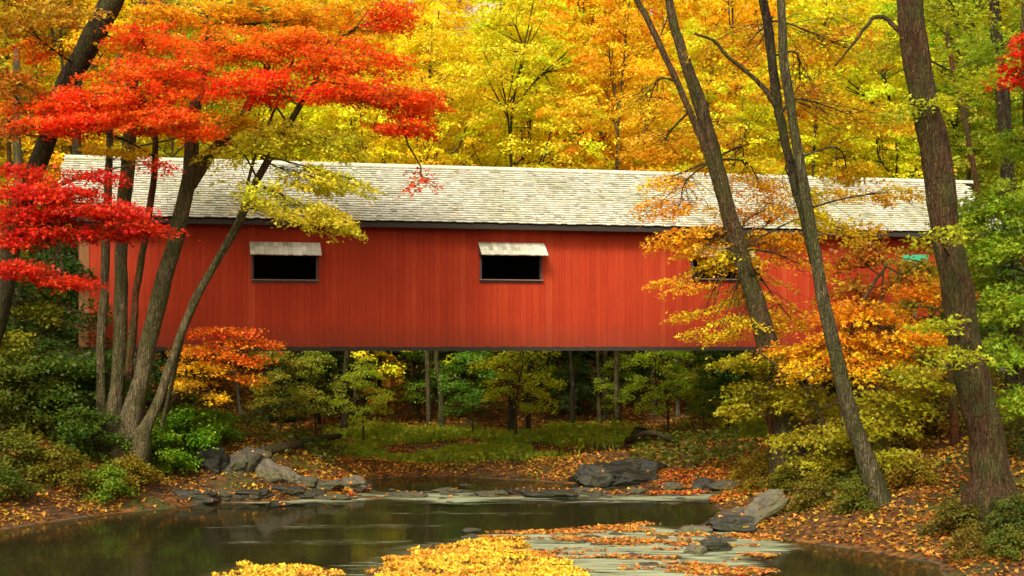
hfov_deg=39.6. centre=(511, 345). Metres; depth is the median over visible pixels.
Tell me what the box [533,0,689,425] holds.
slope tree
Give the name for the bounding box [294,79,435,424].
slope tree
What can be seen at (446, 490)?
rock
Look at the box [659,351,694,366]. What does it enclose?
hemlock tree
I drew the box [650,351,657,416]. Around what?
slender trunk tree
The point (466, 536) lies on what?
stone
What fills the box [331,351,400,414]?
hemlock tree
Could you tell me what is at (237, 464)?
rock
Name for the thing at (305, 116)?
slope tree
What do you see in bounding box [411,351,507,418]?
hemlock tree
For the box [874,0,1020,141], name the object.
forest tree
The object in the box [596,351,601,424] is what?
slender trunk tree
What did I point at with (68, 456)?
leafy shrub
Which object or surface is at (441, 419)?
slender trunk tree
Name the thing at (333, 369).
tree
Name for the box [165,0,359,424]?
slope tree
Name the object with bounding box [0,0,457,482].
maple tree
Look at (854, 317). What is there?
maple sapling
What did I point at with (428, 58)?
slope tree
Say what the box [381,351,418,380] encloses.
hemlock tree
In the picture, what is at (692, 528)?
rock
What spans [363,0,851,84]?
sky
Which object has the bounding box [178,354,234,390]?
hemlock tree
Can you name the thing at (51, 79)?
forest tree
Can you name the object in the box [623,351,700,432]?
understory maple
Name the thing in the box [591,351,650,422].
understory maple
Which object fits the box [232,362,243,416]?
slender trunk tree
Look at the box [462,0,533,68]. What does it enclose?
forest tree
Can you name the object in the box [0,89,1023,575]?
ground
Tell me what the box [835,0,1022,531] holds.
oak tree
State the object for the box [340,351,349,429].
slender trunk tree
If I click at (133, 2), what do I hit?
slope tree
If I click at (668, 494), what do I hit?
stone
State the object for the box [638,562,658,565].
stone
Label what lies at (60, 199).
maple tree
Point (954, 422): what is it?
bare trunk tree
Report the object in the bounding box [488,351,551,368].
hemlock tree
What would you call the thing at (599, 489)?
leaves on rocks
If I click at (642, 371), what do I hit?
hemlock tree
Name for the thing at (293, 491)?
rock
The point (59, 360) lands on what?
leafy shrub
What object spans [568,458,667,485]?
boulder
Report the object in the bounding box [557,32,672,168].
forest tree
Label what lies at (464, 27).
forest tree
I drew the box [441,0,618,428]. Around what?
slope tree
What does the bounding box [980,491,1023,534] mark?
leafy shrub
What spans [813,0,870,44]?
forest tree
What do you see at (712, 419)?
slender trunk tree
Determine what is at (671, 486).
rock
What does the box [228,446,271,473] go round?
boulder
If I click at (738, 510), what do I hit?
rock
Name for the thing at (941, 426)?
leafy shrub
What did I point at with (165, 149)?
slope tree
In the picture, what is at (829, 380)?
hemlock tree
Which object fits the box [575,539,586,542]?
stone
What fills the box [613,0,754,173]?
forest tree
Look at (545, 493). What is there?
rock
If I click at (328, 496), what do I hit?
rock
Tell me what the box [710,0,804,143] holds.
forest tree
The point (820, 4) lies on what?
forest tree
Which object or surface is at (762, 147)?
slope tree
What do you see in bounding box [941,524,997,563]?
leafy shrub
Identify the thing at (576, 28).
forest tree
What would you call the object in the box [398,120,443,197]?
maple twig
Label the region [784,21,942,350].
slope tree
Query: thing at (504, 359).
understory maple
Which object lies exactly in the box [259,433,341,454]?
fallen log
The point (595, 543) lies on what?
stone
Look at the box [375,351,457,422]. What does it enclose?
understory maple
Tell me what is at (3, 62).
slope tree
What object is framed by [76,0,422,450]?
maple tree
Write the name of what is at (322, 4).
forest tree
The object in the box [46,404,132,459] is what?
leafy shrub
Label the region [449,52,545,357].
forest tree
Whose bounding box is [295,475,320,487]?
rock
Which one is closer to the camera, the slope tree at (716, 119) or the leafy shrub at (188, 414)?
the leafy shrub at (188, 414)
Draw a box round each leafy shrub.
[0,349,73,435]
[0,423,61,486]
[0,462,45,502]
[5,344,96,433]
[23,345,153,442]
[30,441,93,491]
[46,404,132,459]
[78,460,139,503]
[102,451,165,494]
[119,425,187,473]
[151,402,221,473]
[181,406,250,447]
[726,450,769,492]
[764,464,808,491]
[779,474,834,514]
[805,405,876,454]
[805,451,859,484]
[823,474,882,515]
[830,408,934,459]
[884,450,944,490]
[893,379,966,441]
[917,495,986,538]
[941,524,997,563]
[978,523,1023,561]
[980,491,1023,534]
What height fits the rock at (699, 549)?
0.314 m
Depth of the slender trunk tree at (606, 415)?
62.92 m
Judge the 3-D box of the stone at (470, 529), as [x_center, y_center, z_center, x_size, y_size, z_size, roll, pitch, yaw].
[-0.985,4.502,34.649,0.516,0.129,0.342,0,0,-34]
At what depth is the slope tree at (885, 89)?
59.50 m
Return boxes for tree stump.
[630,426,649,444]
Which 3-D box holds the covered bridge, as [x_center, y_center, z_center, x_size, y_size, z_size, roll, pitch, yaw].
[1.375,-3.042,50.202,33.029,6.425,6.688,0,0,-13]
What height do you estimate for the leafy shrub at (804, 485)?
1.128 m
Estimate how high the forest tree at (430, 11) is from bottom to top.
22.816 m
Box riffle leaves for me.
[288,445,809,503]
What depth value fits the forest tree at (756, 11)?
86.76 m
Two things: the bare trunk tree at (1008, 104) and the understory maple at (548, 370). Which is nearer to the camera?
the bare trunk tree at (1008, 104)
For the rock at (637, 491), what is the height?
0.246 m
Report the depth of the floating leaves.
32.11 m
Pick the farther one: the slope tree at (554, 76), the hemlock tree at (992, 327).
the slope tree at (554, 76)
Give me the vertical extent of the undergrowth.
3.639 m
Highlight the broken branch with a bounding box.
[624,430,679,445]
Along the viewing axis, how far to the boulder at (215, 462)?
42.00 m
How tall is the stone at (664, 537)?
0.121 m
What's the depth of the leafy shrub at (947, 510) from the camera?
30.47 m
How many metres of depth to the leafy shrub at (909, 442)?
36.59 m
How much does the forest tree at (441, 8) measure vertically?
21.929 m
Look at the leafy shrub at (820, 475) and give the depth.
36.01 m
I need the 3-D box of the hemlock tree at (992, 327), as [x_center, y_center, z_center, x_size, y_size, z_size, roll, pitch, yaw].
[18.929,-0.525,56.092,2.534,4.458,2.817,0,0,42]
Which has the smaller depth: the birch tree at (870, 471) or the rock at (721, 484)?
the birch tree at (870, 471)
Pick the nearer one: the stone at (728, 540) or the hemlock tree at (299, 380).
the stone at (728, 540)
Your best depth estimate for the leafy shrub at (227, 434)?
43.18 m
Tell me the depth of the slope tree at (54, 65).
70.42 m
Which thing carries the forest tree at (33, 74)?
on the ground at (934, 563)
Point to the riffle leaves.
(714, 498)
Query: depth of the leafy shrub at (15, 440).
38.05 m
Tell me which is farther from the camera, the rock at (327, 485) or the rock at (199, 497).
the rock at (327, 485)
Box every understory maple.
[0,220,74,369]
[3,234,113,375]
[244,351,323,429]
[280,351,353,433]
[301,351,381,415]
[327,355,395,438]
[361,354,413,419]
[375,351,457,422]
[435,351,498,436]
[475,351,567,435]
[514,351,591,412]
[547,356,596,420]
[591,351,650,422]
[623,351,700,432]
[653,351,726,415]
[680,365,731,430]
[685,351,753,431]
[812,222,939,402]
[870,242,998,422]
[896,199,1023,341]
[968,209,1023,395]
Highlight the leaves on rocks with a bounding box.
[175,445,787,547]
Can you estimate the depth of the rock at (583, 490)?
43.01 m
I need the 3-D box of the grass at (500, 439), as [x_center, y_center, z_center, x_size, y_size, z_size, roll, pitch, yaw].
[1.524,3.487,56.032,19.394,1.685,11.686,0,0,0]
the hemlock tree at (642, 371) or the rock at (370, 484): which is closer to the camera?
the rock at (370, 484)
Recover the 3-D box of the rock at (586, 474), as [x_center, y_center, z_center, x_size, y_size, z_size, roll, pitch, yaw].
[2.656,4.261,45.978,1.312,0.890,0.769,0,0,0]
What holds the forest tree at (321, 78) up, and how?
on the ground at (934, 563)
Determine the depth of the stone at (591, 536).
33.34 m
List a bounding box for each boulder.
[189,445,228,473]
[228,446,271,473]
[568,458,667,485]
[744,489,788,525]
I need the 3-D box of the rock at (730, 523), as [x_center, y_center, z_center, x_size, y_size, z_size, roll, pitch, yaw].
[5.221,4.364,34.614,1.390,0.510,0.751,0,0,0]
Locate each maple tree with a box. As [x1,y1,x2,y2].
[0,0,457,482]
[0,157,199,296]
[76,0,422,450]
[154,48,385,472]
[604,0,892,489]
[940,0,1023,425]
[971,33,1023,93]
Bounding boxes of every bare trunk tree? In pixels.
[11,48,24,335]
[67,47,82,319]
[756,264,772,457]
[812,339,829,425]
[943,16,992,383]
[946,344,960,447]
[988,0,1015,391]
[996,0,1023,387]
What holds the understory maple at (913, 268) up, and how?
on the ground at (934, 563)
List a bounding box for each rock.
[171,489,218,504]
[215,490,243,500]
[222,452,247,474]
[236,488,275,499]
[254,458,290,482]
[266,500,291,505]
[269,485,316,498]
[282,470,301,483]
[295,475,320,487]
[308,488,326,495]
[314,493,358,499]
[315,480,344,490]
[333,475,365,491]
[365,482,373,489]
[383,491,427,497]
[430,487,463,492]
[475,490,507,496]
[505,487,536,494]
[520,489,579,497]
[570,487,603,494]
[574,464,614,485]
[615,487,651,494]
[658,482,684,489]
[674,525,712,532]
[683,543,706,554]
[690,477,714,489]
[699,535,732,551]
[702,515,756,532]
[708,480,738,490]
[716,507,743,514]
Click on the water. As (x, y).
(350, 535)
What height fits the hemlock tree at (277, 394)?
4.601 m
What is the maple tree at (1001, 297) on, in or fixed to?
on the ground at (934, 563)
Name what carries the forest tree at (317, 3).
on the ground at (934, 563)
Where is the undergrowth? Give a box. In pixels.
[0,368,1023,516]
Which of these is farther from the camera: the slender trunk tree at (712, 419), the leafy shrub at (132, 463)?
the slender trunk tree at (712, 419)
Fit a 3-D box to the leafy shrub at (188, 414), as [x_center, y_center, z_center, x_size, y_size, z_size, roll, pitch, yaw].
[-9.810,2.901,42.185,2.643,2.409,2.610,0,0,22]
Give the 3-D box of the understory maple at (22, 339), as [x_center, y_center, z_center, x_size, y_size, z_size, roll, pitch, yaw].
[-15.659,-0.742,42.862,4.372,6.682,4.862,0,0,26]
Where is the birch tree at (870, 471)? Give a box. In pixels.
[683,0,925,510]
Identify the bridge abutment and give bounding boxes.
[62,352,149,412]
[854,351,1004,396]
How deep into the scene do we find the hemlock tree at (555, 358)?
67.80 m
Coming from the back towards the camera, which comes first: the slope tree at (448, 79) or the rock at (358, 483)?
the slope tree at (448, 79)
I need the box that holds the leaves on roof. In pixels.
[63,157,960,226]
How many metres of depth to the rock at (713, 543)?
31.02 m
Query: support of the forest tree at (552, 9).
on the ground at (934, 563)
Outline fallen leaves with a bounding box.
[0,378,1023,575]
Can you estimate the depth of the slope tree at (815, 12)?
62.47 m
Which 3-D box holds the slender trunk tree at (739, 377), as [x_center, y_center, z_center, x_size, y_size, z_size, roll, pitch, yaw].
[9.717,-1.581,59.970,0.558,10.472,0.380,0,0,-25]
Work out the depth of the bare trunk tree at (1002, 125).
40.89 m
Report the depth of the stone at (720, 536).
33.22 m
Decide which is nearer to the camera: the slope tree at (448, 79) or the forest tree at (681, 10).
the slope tree at (448, 79)
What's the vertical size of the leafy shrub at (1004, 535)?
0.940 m
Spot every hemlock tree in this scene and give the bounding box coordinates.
[1,286,49,382]
[8,205,87,382]
[59,249,92,351]
[149,351,192,401]
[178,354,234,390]
[215,351,273,367]
[246,351,311,424]
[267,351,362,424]
[272,351,329,393]
[319,351,361,385]
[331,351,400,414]
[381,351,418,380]
[383,351,443,400]
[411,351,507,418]
[429,351,455,363]
[457,351,499,384]
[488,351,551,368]
[507,351,596,404]
[533,351,622,420]
[549,351,612,364]
[587,351,658,385]
[607,351,679,401]
[656,351,722,405]
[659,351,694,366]
[682,351,758,423]
[746,351,796,392]
[785,351,833,390]
[802,350,874,415]
[980,283,1001,344]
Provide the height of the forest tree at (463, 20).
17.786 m
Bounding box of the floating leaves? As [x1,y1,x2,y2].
[478,521,793,575]
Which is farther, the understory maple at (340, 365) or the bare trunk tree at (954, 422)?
the understory maple at (340, 365)
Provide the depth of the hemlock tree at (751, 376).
63.92 m
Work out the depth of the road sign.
46.50 m
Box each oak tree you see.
[0,0,124,345]
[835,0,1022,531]
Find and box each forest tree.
[0,7,54,207]
[0,7,57,165]
[1,0,118,322]
[3,0,109,288]
[49,29,209,155]
[136,6,318,158]
[172,0,277,146]
[199,0,301,352]
[210,0,350,160]
[260,0,423,379]
[293,0,405,153]
[302,8,400,360]
[355,0,461,140]
[357,0,517,381]
[363,0,453,164]
[420,8,484,153]
[431,0,473,80]
[432,24,499,164]
[436,0,498,79]
[437,0,573,155]
[442,3,598,166]
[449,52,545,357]
[453,12,502,92]
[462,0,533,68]
[490,0,665,390]
[500,0,613,355]
[527,0,646,147]
[548,0,728,390]
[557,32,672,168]
[612,0,719,165]
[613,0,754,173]
[651,0,810,173]
[665,0,763,161]
[692,71,829,173]
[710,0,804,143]
[716,0,828,174]
[744,0,813,59]
[757,19,881,175]
[775,0,895,132]
[800,0,984,172]
[802,0,988,178]
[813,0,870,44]
[843,0,978,176]
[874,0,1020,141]
[933,0,1023,184]
[950,93,1022,282]
[982,0,1023,181]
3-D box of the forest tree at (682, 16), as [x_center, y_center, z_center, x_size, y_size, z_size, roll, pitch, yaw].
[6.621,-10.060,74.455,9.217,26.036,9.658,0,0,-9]
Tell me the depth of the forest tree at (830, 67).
88.61 m
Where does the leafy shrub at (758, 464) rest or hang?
on the ground at (934, 563)
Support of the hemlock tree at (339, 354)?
on the ground at (934, 563)
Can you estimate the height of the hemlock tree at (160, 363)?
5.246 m
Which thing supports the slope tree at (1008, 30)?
on the ground at (934, 563)
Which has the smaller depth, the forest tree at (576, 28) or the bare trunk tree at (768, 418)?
the bare trunk tree at (768, 418)
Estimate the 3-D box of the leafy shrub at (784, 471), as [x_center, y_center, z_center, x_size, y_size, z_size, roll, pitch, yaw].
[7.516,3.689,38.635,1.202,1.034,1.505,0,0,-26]
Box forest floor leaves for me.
[25,286,1023,444]
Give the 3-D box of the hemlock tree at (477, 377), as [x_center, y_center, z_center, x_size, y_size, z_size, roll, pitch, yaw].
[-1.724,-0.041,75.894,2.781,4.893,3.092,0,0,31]
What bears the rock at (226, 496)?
on the ground at (934, 563)
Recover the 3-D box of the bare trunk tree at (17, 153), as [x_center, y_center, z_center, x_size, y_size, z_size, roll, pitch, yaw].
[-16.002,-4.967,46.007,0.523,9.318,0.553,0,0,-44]
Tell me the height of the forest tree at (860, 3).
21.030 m
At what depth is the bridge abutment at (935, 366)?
53.50 m
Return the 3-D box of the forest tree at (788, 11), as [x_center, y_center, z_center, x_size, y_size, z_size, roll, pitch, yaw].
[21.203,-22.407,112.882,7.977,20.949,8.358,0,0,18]
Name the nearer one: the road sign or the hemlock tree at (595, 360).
the road sign
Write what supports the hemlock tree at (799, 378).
on the ground at (934, 563)
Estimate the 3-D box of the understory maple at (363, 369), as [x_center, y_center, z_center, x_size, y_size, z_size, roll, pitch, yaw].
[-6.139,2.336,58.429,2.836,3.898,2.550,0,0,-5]
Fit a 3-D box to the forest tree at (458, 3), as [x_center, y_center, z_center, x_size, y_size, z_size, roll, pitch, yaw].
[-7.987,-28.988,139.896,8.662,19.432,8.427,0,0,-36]
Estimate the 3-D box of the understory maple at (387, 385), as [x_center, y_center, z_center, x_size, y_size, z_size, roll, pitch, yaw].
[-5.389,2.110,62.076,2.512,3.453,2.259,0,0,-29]
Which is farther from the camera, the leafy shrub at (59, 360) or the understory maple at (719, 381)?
the understory maple at (719, 381)
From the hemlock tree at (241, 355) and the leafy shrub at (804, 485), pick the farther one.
the hemlock tree at (241, 355)
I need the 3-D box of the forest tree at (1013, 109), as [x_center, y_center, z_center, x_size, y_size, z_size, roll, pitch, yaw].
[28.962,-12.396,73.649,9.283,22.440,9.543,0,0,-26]
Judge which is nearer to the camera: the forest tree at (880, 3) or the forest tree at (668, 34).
the forest tree at (880, 3)
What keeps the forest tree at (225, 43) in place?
on the ground at (934, 563)
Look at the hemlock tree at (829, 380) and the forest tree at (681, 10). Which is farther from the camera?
the forest tree at (681, 10)
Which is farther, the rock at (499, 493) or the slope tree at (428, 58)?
the slope tree at (428, 58)
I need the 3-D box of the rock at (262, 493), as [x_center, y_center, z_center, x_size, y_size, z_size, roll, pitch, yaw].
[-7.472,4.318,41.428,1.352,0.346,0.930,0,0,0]
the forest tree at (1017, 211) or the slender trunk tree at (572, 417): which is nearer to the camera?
the slender trunk tree at (572, 417)
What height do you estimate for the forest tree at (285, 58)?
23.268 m
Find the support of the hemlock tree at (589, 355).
on the ground at (934, 563)
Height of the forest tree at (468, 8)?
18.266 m
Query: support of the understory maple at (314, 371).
on the ground at (934, 563)
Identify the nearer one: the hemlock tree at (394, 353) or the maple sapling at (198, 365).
the maple sapling at (198, 365)
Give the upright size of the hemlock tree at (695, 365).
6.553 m
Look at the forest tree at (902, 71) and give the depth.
80.06 m
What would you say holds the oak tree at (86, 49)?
on the ground at (934, 563)
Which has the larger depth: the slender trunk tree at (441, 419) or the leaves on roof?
the slender trunk tree at (441, 419)
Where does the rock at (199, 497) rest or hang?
on the ground at (934, 563)
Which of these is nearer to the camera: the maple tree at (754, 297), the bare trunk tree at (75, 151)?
the maple tree at (754, 297)
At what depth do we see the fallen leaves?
40.73 m
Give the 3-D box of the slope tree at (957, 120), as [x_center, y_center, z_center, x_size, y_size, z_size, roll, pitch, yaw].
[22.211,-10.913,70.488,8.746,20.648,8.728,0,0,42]
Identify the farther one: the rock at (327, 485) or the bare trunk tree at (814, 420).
the bare trunk tree at (814, 420)
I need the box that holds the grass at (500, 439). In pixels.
[319,413,767,462]
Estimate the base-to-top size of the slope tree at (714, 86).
18.456 m
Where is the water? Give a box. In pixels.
[0,477,931,575]
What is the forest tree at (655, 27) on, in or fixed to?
on the ground at (934, 563)
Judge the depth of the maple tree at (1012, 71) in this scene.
33.01 m
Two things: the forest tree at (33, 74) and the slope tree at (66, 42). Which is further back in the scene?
the forest tree at (33, 74)
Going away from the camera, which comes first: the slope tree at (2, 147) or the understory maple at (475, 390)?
the understory maple at (475, 390)
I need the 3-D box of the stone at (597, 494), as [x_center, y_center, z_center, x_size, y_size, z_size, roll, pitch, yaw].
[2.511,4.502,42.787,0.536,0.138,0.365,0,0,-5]
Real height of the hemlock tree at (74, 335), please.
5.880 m
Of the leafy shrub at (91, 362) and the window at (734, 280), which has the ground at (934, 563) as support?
the leafy shrub at (91, 362)
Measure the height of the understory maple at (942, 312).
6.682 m
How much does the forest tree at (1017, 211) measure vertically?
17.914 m
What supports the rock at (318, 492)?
on the ground at (934, 563)
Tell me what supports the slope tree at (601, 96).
on the ground at (934, 563)
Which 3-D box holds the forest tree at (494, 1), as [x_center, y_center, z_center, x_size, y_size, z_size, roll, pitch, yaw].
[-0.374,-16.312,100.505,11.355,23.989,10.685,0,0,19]
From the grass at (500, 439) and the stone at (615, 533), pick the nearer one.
the stone at (615, 533)
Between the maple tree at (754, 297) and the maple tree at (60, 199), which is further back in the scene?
the maple tree at (754, 297)
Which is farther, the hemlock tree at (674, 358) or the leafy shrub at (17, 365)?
the hemlock tree at (674, 358)
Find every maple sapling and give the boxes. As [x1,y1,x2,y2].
[152,324,286,458]
[745,263,948,474]
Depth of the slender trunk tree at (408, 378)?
65.92 m
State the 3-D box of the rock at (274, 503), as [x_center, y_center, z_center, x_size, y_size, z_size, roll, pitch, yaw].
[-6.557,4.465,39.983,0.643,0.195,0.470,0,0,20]
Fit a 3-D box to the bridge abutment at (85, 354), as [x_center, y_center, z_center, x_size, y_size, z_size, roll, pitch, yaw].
[-13.472,2.275,47.263,2.679,4.130,6.737,0,0,-13]
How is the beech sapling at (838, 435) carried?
on the ground at (934, 563)
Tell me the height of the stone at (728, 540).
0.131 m
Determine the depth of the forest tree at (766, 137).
78.32 m
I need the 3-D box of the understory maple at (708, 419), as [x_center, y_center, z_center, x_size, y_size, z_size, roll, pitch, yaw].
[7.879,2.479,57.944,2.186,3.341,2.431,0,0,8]
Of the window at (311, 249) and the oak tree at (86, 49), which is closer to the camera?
the oak tree at (86, 49)
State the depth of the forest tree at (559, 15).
73.77 m
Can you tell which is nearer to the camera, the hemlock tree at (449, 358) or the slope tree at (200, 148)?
the slope tree at (200, 148)
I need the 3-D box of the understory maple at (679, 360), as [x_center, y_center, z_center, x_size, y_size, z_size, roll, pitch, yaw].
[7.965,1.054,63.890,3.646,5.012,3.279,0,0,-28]
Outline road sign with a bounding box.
[902,254,928,393]
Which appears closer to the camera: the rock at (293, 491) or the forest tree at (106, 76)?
the rock at (293, 491)
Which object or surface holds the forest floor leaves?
on the ground at (934, 563)
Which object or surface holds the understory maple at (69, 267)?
on the ground at (934, 563)
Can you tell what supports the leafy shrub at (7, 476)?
on the ground at (934, 563)
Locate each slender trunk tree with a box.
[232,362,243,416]
[286,353,295,421]
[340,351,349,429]
[402,352,417,412]
[434,351,444,426]
[507,352,514,430]
[568,351,575,422]
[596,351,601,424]
[602,351,610,422]
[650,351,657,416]
[675,356,680,417]
[706,353,715,420]
[737,351,745,415]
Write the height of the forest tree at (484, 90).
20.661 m
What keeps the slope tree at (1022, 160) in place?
on the ground at (934, 563)
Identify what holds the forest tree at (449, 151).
on the ground at (934, 563)
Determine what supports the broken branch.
on the ground at (934, 563)
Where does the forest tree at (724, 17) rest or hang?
on the ground at (934, 563)
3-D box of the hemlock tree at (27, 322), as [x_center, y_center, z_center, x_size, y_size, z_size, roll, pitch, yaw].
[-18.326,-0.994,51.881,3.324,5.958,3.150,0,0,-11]
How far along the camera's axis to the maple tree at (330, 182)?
38.67 m
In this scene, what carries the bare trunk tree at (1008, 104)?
on the ground at (934, 563)
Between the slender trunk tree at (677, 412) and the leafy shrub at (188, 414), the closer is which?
the leafy shrub at (188, 414)
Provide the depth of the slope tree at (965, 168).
62.40 m
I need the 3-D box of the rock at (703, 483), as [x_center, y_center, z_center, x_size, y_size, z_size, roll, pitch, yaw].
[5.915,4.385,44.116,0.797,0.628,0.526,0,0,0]
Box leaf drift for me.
[212,535,648,575]
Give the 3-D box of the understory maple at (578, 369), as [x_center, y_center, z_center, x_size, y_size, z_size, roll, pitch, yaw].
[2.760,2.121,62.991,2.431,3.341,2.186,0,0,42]
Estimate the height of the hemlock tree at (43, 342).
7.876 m
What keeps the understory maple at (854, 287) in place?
on the ground at (934, 563)
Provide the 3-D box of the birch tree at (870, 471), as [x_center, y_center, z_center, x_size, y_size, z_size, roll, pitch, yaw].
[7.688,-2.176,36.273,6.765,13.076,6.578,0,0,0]
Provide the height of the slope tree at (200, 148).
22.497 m
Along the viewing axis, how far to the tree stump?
55.74 m
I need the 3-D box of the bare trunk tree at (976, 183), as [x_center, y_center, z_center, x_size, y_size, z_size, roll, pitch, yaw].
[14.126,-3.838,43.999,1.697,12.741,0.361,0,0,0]
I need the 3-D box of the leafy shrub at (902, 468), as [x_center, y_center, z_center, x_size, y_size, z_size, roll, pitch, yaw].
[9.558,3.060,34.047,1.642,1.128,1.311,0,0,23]
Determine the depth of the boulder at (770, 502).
35.07 m
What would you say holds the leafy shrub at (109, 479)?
on the ground at (934, 563)
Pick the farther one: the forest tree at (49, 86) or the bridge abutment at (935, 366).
the forest tree at (49, 86)
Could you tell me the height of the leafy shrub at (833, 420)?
2.256 m
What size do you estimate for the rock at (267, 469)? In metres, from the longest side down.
1.165 x 0.796 x 0.740 m
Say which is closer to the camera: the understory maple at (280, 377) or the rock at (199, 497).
the rock at (199, 497)
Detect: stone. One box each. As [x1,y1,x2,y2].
[461,535,475,538]
[462,528,480,531]
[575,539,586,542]
[582,535,600,537]
[587,493,602,495]
[590,542,606,544]
[609,532,624,534]
[626,552,641,556]
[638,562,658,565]
[656,493,674,495]
[656,536,668,538]
[714,535,730,537]
[720,538,736,541]
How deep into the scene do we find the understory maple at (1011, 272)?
39.91 m
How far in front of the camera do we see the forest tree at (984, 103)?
76.21 m
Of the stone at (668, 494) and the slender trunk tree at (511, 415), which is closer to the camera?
the stone at (668, 494)
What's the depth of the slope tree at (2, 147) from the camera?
68.53 m
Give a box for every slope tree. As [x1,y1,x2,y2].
[0,0,107,333]
[0,0,120,338]
[0,0,151,350]
[0,0,198,206]
[0,24,27,184]
[95,0,260,394]
[103,0,252,156]
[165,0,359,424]
[220,76,343,398]
[294,57,424,400]
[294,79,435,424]
[354,2,506,426]
[378,19,517,404]
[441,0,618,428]
[455,0,617,410]
[520,32,697,404]
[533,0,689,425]
[611,32,762,401]
[629,8,788,392]
[712,41,840,174]
[724,0,912,406]
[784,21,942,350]
[803,18,957,178]
[859,0,1022,220]
[872,0,1023,231]
[945,0,1023,222]
[984,8,1023,232]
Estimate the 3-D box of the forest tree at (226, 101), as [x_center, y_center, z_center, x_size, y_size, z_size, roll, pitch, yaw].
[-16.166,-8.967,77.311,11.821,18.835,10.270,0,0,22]
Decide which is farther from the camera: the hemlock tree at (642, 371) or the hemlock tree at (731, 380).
the hemlock tree at (642, 371)
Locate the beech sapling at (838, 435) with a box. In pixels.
[704,348,956,483]
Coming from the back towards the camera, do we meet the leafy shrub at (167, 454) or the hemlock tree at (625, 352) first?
the hemlock tree at (625, 352)
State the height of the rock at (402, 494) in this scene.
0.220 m
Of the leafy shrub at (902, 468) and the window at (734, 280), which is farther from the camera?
the window at (734, 280)
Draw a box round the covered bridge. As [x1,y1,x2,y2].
[55,155,1001,350]
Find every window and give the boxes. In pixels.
[250,242,321,282]
[478,242,547,282]
[691,245,755,281]
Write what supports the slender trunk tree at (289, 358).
on the ground at (934, 563)
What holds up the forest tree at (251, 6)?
on the ground at (934, 563)
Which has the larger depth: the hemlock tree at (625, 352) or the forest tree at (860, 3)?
the forest tree at (860, 3)
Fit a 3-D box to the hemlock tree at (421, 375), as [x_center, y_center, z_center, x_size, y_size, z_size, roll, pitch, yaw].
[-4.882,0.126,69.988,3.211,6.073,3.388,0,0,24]
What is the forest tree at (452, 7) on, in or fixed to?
on the ground at (934, 563)
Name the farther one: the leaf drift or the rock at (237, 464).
the rock at (237, 464)
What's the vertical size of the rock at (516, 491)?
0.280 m
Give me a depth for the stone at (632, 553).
30.43 m
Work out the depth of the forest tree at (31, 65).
78.09 m
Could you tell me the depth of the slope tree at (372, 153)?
68.57 m
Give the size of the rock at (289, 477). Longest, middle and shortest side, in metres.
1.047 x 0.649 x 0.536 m

